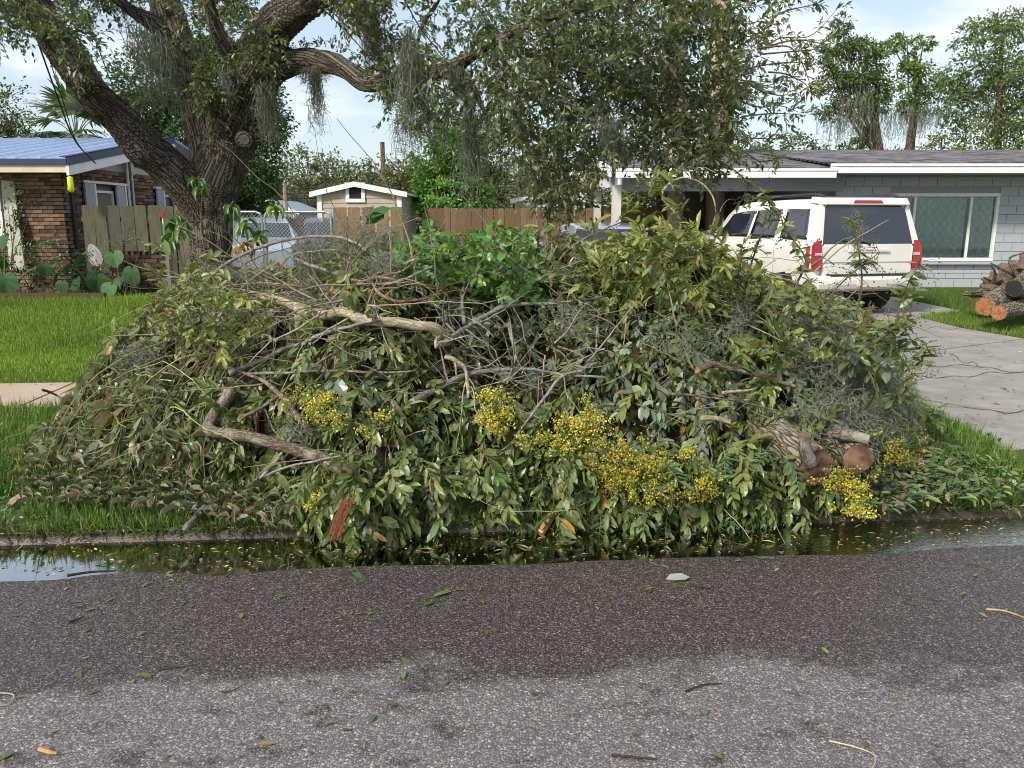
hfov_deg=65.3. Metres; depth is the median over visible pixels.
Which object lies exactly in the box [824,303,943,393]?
leafy whip
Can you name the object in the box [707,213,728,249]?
berry sprig
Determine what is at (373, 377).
olive sprig
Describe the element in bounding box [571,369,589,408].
grey green sprig
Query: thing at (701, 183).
branch
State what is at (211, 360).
wilted stems
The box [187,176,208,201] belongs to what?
leafy shoot
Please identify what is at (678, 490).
feathery sprig
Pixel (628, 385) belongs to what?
grey green sprig
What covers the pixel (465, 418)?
olive sprig
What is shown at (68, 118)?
overhead wire
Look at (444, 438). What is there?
olive sprig
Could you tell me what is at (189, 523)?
branch
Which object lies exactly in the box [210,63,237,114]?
spanish moss
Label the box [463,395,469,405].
leaf
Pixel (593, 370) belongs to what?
grey green sprig
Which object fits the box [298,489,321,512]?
flower cluster
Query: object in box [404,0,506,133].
overhead wire
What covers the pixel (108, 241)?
sparse rose bush
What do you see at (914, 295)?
leafy whip
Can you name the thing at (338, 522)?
split wood
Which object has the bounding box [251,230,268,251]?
leafy shoot
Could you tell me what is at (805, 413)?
grey green sprig
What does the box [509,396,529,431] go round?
olive sprig
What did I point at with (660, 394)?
grey green sprig
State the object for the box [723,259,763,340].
leafy whip
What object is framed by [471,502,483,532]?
olive sprig
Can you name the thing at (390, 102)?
spanish moss
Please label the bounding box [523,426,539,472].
olive sprig
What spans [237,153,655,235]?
woods
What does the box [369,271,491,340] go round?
branch
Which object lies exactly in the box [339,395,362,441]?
olive sprig
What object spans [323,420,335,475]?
olive sprig
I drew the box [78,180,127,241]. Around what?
window
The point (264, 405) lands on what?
branch
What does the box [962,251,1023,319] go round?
log pile
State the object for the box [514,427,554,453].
flower cluster
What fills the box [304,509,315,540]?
olive sprig
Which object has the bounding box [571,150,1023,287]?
grey block house
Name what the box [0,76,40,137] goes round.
tree
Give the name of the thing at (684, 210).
carport palm
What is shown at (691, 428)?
olive sprig
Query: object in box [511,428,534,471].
olive sprig
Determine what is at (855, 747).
twig
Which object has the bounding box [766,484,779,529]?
olive sprig
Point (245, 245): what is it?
leafy shoot
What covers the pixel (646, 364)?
grey green sprig
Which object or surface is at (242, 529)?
kerb leaves
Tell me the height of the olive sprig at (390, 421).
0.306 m
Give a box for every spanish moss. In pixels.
[117,9,189,123]
[132,36,201,119]
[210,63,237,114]
[225,80,292,150]
[294,65,331,87]
[301,73,331,142]
[338,0,393,53]
[355,10,388,75]
[374,24,455,175]
[382,88,396,111]
[389,109,458,174]
[439,88,509,223]
[445,59,477,107]
[465,97,531,199]
[507,158,552,212]
[587,112,631,174]
[812,106,872,149]
[830,94,905,143]
[841,76,905,149]
[881,100,946,148]
[893,100,959,145]
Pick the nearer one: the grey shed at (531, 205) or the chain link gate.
the chain link gate
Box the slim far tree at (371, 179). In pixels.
[351,152,392,184]
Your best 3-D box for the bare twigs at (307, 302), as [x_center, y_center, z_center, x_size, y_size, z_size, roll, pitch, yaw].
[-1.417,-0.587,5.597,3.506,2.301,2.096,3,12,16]
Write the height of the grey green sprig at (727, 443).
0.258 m
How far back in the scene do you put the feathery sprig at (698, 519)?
4.50 m
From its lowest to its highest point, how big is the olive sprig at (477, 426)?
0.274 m
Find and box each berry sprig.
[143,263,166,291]
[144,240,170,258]
[144,306,164,323]
[152,292,171,309]
[154,281,184,295]
[154,310,177,325]
[171,308,191,336]
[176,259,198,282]
[178,269,206,289]
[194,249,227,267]
[197,278,211,296]
[199,314,214,328]
[540,263,573,283]
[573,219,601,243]
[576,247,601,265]
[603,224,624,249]
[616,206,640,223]
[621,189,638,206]
[622,253,649,277]
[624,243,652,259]
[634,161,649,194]
[635,210,661,233]
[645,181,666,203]
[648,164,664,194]
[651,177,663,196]
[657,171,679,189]
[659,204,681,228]
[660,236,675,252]
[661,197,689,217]
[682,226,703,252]
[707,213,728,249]
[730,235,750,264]
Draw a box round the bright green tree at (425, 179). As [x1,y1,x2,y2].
[405,117,501,231]
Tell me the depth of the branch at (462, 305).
4.96 m
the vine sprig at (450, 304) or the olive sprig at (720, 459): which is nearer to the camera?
the olive sprig at (720, 459)
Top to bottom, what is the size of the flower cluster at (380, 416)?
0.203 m
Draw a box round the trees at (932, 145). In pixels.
[887,121,1021,149]
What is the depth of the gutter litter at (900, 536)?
4.29 m
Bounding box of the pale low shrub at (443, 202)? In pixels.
[411,176,477,219]
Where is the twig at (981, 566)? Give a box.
[967,561,999,572]
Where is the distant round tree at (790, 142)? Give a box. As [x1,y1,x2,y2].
[740,128,831,149]
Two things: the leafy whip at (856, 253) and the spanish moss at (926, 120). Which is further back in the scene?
the spanish moss at (926, 120)
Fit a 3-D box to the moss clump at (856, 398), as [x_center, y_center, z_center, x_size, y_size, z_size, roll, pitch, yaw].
[2.446,-0.077,5.609,1.078,1.089,2.797,5,13,23]
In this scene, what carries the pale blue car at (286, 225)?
on the lawn at (24, 519)
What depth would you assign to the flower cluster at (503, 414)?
4.46 m
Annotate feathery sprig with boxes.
[459,491,475,519]
[583,505,587,530]
[599,509,617,530]
[655,506,678,538]
[674,482,688,514]
[693,492,707,528]
[711,498,733,527]
[723,509,741,528]
[753,509,757,528]
[777,479,787,518]
[780,503,785,523]
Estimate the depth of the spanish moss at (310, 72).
8.82 m
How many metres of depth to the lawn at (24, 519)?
4.83 m
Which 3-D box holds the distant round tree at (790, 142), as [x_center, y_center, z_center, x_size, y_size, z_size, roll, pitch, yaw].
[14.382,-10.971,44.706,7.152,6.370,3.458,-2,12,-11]
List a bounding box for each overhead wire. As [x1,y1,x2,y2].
[37,41,82,150]
[50,63,95,163]
[90,28,113,85]
[270,195,525,199]
[277,183,527,189]
[280,190,525,194]
[312,0,363,50]
[319,0,534,184]
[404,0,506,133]
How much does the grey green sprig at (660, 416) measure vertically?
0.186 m
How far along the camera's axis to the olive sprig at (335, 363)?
4.65 m
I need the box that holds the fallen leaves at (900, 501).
[860,419,990,521]
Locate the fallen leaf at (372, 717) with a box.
[369,715,375,721]
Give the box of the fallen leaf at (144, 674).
[139,672,150,676]
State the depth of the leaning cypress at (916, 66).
31.07 m
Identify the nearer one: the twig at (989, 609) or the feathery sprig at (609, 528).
the twig at (989, 609)
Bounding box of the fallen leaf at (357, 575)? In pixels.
[352,573,361,578]
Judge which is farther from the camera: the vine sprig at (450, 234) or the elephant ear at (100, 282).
the elephant ear at (100, 282)
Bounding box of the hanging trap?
[67,175,74,191]
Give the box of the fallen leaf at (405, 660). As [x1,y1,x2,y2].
[401,658,410,664]
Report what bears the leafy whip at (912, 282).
on the moss clump at (856, 398)
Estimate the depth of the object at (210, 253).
5.21 m
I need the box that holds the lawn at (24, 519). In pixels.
[0,223,1023,532]
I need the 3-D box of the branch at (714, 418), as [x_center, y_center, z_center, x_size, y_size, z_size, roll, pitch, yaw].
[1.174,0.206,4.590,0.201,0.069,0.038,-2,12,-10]
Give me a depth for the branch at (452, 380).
4.67 m
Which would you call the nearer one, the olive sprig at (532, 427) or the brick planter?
the olive sprig at (532, 427)
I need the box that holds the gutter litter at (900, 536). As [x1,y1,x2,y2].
[1,507,1022,574]
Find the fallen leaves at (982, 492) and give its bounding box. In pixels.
[914,444,1023,506]
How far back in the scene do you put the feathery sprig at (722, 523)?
4.53 m
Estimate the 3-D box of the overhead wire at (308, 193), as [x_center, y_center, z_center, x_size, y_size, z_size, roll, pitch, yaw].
[-5.502,-10.029,41.747,14.723,0.490,1.936,-3,12,-15]
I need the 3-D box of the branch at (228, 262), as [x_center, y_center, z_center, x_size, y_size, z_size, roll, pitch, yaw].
[-1.302,-0.847,5.425,2.113,0.594,0.753,10,15,39]
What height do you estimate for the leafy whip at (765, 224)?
0.991 m
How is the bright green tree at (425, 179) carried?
on the lawn at (24, 519)
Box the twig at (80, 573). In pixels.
[67,570,115,576]
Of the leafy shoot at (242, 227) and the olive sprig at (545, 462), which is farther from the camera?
the leafy shoot at (242, 227)
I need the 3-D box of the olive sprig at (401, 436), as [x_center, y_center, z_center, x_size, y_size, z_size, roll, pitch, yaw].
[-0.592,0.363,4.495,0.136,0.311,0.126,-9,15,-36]
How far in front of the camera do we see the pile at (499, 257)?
5.09 m
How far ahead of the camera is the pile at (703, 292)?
5.07 m
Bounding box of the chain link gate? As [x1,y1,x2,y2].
[232,209,334,274]
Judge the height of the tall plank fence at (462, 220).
1.812 m
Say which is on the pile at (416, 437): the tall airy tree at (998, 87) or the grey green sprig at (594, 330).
the grey green sprig at (594, 330)
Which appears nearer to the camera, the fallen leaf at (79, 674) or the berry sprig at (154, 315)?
the fallen leaf at (79, 674)
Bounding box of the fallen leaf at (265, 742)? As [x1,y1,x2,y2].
[257,741,274,744]
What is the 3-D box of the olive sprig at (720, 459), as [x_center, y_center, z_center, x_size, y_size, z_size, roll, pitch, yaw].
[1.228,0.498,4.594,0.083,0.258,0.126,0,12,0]
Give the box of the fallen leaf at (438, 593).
[433,590,450,596]
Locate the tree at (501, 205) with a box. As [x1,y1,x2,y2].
[477,191,514,211]
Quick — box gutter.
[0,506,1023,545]
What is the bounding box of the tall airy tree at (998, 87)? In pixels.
[925,5,1023,149]
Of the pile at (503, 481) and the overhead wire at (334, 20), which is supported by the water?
the pile at (503, 481)
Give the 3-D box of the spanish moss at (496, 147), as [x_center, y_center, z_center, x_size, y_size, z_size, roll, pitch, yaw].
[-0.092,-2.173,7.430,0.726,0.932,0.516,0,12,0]
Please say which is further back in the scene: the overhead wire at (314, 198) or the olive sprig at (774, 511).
the overhead wire at (314, 198)
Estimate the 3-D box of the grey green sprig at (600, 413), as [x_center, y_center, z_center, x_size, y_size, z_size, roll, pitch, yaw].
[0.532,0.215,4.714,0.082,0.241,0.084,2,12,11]
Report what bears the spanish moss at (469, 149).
hanging from the live oak
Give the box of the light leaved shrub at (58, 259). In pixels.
[3,233,79,292]
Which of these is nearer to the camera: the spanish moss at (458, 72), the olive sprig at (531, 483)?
the olive sprig at (531, 483)
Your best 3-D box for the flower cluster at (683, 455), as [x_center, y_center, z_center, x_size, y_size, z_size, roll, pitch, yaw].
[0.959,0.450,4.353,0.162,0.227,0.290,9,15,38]
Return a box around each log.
[743,411,833,486]
[801,414,873,474]
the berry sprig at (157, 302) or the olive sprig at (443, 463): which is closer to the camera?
the olive sprig at (443, 463)
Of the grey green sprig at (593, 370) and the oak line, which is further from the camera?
the oak line
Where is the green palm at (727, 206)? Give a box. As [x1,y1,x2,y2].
[700,55,766,220]
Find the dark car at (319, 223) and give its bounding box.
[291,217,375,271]
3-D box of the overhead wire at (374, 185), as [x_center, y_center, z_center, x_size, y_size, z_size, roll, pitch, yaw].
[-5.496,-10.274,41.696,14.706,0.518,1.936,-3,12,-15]
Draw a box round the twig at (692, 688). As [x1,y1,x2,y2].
[685,683,722,691]
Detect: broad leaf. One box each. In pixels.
[366,212,383,223]
[370,206,390,217]
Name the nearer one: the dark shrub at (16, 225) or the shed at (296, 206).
the dark shrub at (16, 225)
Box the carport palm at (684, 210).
[649,89,708,228]
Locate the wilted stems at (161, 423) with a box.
[0,351,237,491]
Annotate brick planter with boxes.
[108,251,174,295]
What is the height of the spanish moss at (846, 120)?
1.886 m
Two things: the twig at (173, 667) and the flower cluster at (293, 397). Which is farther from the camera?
the flower cluster at (293, 397)
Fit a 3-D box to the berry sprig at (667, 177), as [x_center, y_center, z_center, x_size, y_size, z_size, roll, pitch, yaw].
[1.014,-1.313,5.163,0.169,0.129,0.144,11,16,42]
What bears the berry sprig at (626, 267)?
attached to the pile at (703, 292)
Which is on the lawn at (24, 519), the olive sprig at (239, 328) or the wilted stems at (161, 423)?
the wilted stems at (161, 423)
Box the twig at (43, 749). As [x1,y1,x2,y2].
[37,746,57,754]
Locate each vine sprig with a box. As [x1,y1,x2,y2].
[378,228,401,251]
[394,299,405,316]
[430,293,446,321]
[438,230,454,244]
[444,297,456,321]
[466,298,476,329]
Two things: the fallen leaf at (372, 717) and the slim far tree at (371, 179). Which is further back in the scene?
the slim far tree at (371, 179)
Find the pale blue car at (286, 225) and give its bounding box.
[228,217,296,270]
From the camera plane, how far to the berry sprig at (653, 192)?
5.75 m
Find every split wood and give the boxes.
[255,416,259,455]
[329,494,355,541]
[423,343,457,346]
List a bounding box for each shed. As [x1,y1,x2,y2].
[258,200,317,219]
[309,181,417,245]
[510,193,590,240]
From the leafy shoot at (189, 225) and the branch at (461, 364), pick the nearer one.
the branch at (461, 364)
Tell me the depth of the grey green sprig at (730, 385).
4.90 m
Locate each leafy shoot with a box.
[160,231,182,256]
[163,210,184,237]
[174,221,192,241]
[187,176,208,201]
[222,201,240,227]
[231,240,261,260]
[235,217,257,240]
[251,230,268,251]
[266,202,284,221]
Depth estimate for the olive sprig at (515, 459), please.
4.60 m
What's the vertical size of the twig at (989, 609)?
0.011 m
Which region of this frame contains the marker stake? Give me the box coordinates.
[158,211,164,222]
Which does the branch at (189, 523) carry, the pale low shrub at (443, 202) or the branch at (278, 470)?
the branch at (278, 470)
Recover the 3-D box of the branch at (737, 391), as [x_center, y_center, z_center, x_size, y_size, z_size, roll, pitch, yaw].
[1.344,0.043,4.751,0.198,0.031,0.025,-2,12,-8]
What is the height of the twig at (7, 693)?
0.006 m
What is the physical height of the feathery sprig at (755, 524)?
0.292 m
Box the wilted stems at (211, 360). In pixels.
[43,315,256,474]
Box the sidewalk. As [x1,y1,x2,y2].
[0,382,75,408]
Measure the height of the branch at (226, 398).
0.304 m
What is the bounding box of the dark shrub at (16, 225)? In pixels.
[0,180,38,291]
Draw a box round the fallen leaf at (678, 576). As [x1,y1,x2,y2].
[666,573,688,579]
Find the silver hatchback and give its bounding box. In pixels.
[536,222,644,258]
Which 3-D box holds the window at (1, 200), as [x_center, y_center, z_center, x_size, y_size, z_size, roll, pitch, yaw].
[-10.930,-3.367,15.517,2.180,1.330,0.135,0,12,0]
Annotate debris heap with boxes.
[106,258,891,500]
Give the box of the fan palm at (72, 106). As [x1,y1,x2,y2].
[20,76,109,137]
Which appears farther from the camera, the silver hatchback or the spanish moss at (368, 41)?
the silver hatchback
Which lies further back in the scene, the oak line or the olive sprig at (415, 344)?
the oak line
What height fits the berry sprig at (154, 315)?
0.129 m
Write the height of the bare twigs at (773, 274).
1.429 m
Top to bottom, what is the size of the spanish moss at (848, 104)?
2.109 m
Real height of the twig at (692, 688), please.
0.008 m
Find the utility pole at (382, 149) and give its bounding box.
[380,142,385,187]
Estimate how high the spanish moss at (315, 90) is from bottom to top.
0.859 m
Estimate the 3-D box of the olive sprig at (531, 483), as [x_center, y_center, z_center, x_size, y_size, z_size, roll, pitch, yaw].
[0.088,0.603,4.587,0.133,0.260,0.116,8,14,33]
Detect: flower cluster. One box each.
[279,385,304,412]
[295,383,349,431]
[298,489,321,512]
[354,406,397,440]
[468,384,523,442]
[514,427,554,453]
[536,407,615,460]
[574,424,657,487]
[578,390,599,420]
[587,438,682,520]
[672,445,704,481]
[674,463,729,506]
[807,465,860,499]
[828,464,885,522]
[868,463,885,481]
[870,415,933,471]
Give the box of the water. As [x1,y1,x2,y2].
[0,517,1023,581]
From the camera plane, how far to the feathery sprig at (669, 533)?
4.43 m
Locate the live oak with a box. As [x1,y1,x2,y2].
[0,0,852,288]
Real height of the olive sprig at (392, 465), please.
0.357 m
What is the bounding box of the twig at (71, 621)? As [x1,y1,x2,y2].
[68,616,83,623]
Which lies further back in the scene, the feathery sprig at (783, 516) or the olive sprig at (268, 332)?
the olive sprig at (268, 332)
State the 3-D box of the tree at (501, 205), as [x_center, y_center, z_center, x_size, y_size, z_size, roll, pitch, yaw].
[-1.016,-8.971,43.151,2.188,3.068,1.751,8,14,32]
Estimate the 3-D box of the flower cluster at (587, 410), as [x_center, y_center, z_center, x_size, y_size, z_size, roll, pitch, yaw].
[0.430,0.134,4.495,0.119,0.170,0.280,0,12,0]
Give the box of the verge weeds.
[0,418,1023,537]
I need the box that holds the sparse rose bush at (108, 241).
[81,228,147,294]
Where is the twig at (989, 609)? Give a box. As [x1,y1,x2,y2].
[986,608,1023,617]
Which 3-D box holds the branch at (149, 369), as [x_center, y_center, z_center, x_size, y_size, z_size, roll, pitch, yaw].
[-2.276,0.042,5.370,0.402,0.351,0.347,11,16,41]
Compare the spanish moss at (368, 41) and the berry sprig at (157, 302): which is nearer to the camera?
the berry sprig at (157, 302)
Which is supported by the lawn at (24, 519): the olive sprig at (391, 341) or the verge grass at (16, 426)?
the verge grass at (16, 426)
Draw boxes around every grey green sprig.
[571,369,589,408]
[586,345,601,381]
[588,317,599,353]
[595,400,607,435]
[619,347,630,381]
[621,375,644,409]
[631,316,643,349]
[638,400,669,432]
[641,342,657,372]
[644,318,666,349]
[650,373,668,411]
[650,398,665,430]
[652,432,664,464]
[672,373,690,411]
[693,427,707,452]
[695,399,708,435]
[717,404,734,436]
[723,432,738,466]
[724,371,737,398]
[725,343,737,380]
[726,320,737,347]
[750,371,761,400]
[758,345,769,369]
[764,403,776,419]
[769,311,781,342]
[799,405,810,431]
[868,442,879,461]
[869,314,875,329]
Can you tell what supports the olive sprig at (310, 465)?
hanging from the branch at (226, 398)
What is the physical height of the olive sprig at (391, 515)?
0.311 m
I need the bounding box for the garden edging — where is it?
[0,293,105,298]
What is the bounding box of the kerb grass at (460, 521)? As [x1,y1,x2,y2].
[0,487,1023,550]
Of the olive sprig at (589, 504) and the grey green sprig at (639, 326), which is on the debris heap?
the grey green sprig at (639, 326)
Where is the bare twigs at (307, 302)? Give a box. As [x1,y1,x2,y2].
[90,116,534,424]
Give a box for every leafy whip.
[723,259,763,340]
[735,170,788,316]
[754,208,822,330]
[763,285,871,351]
[812,231,886,346]
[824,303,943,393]
[836,214,884,340]
[841,263,933,350]
[870,253,940,379]
[879,339,945,416]
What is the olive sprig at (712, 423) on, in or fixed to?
attached to the pile at (416, 437)
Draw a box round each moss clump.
[99,335,186,381]
[178,255,258,291]
[268,413,329,458]
[275,230,331,306]
[288,192,434,302]
[505,292,638,353]
[640,311,762,374]
[715,286,755,352]
[777,293,941,471]
[830,466,898,506]
[841,205,869,270]
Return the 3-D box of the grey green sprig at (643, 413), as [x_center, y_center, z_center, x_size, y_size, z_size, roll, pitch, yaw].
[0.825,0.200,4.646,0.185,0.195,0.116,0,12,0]
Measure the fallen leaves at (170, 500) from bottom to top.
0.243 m
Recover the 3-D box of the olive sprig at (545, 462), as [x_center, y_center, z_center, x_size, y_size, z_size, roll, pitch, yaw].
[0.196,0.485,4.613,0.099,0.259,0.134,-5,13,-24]
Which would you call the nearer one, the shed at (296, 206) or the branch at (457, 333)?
the branch at (457, 333)
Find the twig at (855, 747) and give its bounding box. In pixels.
[829,740,876,767]
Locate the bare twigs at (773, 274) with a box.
[461,194,941,382]
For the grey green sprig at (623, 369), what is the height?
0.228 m
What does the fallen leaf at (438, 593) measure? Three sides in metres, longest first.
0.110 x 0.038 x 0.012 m
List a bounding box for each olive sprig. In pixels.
[215,441,232,481]
[222,422,240,452]
[227,394,241,425]
[229,326,242,350]
[248,328,275,349]
[248,385,275,422]
[276,363,297,385]
[284,475,301,483]
[295,447,318,502]
[298,473,322,522]
[300,333,323,352]
[300,355,322,405]
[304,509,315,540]
[310,386,328,436]
[322,510,343,546]
[323,392,343,444]
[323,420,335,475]
[323,447,339,490]
[327,354,342,402]
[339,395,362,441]
[343,423,357,460]
[344,325,365,368]
[359,445,380,496]
[361,400,378,450]
[364,359,384,413]
[368,421,380,467]
[369,504,379,544]
[375,474,394,529]
[378,494,398,546]
[380,389,411,432]
[381,389,408,432]
[381,394,395,448]
[381,405,411,446]
[382,327,399,366]
[383,354,417,393]
[387,445,397,505]
[391,422,416,469]
[398,477,407,523]
[399,498,412,540]
[405,445,417,489]
[411,331,429,374]
[420,420,446,455]
[424,498,438,526]
[436,452,449,473]
[439,395,467,436]
[439,419,456,464]
[451,423,463,462]
[456,449,479,495]
[458,499,483,532]
[459,401,472,448]
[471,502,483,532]
[472,398,483,443]
[474,443,483,471]
[479,431,491,458]
[508,443,522,472]
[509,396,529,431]
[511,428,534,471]
[519,399,555,443]
[519,497,531,532]
[522,467,542,495]
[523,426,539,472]
[533,401,550,443]
[534,445,549,480]
[545,493,555,515]
[547,453,560,492]
[572,503,585,529]
[575,401,588,447]
[576,420,593,453]
[586,482,599,515]
[682,416,702,459]
[688,495,713,535]
[690,451,700,504]
[703,413,721,447]
[717,446,731,473]
[731,493,763,528]
[743,420,767,464]
[748,482,765,528]
[765,461,784,496]
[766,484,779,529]
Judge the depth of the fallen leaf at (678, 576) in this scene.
3.87 m
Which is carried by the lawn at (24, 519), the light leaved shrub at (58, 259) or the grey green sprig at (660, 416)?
the light leaved shrub at (58, 259)
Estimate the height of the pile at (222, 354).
0.655 m
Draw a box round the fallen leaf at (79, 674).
[76,671,81,678]
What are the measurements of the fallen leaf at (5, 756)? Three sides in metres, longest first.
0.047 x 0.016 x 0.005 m
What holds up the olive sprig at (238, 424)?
on the pile at (416, 437)
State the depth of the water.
4.25 m
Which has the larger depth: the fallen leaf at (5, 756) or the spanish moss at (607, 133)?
the spanish moss at (607, 133)
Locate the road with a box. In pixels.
[0,545,1023,767]
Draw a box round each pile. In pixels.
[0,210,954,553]
[13,264,297,491]
[60,229,925,546]
[145,263,278,368]
[286,406,881,546]
[378,218,558,325]
[564,215,742,323]
[732,280,912,417]
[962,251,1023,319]
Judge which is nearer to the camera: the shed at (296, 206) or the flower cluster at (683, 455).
the flower cluster at (683, 455)
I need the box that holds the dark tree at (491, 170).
[393,81,513,229]
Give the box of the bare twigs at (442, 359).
[180,222,640,462]
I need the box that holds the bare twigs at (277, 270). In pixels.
[115,212,368,379]
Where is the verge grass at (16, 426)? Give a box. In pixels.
[0,394,1023,532]
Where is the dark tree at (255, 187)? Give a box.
[99,30,301,216]
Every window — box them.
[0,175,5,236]
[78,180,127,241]
[153,186,174,235]
[890,193,1000,272]
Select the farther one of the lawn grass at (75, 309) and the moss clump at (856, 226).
the lawn grass at (75, 309)
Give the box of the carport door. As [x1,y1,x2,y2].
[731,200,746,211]
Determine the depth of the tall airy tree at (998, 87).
29.18 m
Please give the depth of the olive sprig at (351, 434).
4.44 m
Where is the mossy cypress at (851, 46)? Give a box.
[804,10,906,149]
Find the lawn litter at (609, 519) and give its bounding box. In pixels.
[0,301,1023,519]
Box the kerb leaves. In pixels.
[0,499,1023,541]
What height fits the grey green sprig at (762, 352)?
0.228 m
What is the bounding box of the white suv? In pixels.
[692,193,921,307]
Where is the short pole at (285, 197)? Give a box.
[283,183,287,217]
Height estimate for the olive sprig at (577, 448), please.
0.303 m
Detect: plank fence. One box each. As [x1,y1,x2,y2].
[81,205,188,290]
[335,207,403,257]
[428,207,693,257]
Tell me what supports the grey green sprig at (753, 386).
on the pile at (416, 437)
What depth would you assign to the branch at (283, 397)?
4.79 m
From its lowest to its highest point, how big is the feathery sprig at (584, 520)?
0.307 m
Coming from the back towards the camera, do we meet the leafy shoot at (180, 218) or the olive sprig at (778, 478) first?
the leafy shoot at (180, 218)
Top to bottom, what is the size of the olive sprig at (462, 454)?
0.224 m
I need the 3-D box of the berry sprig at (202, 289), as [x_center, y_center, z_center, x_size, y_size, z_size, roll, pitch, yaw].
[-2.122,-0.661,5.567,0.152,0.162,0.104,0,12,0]
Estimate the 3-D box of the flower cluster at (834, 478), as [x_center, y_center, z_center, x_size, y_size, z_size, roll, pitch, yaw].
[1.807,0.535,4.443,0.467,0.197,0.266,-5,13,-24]
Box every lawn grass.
[0,288,155,382]
[897,285,1023,338]
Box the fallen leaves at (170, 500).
[2,436,300,529]
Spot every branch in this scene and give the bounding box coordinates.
[41,389,88,406]
[133,364,185,412]
[182,406,306,530]
[194,215,419,296]
[203,386,345,474]
[221,336,327,430]
[228,261,408,382]
[237,338,416,374]
[239,305,396,420]
[256,292,472,348]
[258,282,398,291]
[260,455,340,478]
[295,225,433,306]
[325,230,444,319]
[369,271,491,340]
[409,301,609,405]
[422,237,490,324]
[437,354,529,448]
[440,289,601,366]
[455,317,539,394]
[481,368,583,458]
[485,256,598,308]
[550,222,620,287]
[661,167,727,259]
[671,383,814,424]
[694,361,796,387]
[699,415,731,424]
[721,388,752,393]
[788,325,866,370]
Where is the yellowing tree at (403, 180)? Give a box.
[374,149,483,222]
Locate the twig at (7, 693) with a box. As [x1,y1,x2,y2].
[0,692,14,705]
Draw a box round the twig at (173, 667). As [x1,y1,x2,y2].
[157,665,193,670]
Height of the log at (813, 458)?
0.354 m
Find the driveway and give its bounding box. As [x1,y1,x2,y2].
[837,297,1023,462]
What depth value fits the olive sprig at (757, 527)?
4.53 m
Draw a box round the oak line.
[239,140,378,216]
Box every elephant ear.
[0,235,51,292]
[52,254,94,292]
[85,250,139,296]
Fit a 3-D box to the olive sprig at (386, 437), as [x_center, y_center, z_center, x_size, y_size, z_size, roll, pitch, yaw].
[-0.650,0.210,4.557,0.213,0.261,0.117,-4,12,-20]
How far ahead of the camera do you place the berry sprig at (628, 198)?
5.36 m
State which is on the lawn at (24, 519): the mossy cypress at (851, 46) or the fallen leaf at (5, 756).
the mossy cypress at (851, 46)
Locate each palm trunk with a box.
[667,1,685,230]
[705,0,729,231]
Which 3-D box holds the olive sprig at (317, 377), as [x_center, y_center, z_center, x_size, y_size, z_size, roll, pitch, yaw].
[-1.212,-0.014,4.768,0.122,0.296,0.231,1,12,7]
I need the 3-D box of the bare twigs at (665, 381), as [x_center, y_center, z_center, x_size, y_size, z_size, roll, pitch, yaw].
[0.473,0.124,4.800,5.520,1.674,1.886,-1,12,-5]
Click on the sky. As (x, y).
(347, 104)
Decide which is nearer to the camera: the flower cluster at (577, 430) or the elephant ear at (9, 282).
the flower cluster at (577, 430)
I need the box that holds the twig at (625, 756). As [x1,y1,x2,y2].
[611,753,657,759]
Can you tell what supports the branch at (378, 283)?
on the pile at (416, 437)
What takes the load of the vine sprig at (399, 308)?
attached to the branch at (383, 296)
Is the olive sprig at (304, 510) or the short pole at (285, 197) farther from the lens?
the short pole at (285, 197)
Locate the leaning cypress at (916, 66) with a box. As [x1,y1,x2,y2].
[875,31,966,149]
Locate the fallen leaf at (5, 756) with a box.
[0,752,13,759]
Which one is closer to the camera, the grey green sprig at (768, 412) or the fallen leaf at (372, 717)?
the fallen leaf at (372, 717)
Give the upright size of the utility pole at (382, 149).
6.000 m
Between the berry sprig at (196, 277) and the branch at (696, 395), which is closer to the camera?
the branch at (696, 395)
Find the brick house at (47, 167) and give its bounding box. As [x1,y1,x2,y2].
[0,137,190,289]
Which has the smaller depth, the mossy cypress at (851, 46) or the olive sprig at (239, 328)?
the olive sprig at (239, 328)
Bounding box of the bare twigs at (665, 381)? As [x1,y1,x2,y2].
[145,257,952,542]
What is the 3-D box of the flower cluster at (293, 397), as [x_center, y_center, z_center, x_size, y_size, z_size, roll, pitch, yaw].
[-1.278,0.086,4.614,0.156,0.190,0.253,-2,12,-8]
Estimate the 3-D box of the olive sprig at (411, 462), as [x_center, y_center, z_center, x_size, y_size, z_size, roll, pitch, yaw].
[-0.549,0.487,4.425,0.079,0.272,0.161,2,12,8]
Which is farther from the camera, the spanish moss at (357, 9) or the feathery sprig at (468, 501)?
the spanish moss at (357, 9)
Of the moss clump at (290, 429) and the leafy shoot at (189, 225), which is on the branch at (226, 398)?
the moss clump at (290, 429)
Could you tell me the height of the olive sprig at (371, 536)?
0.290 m

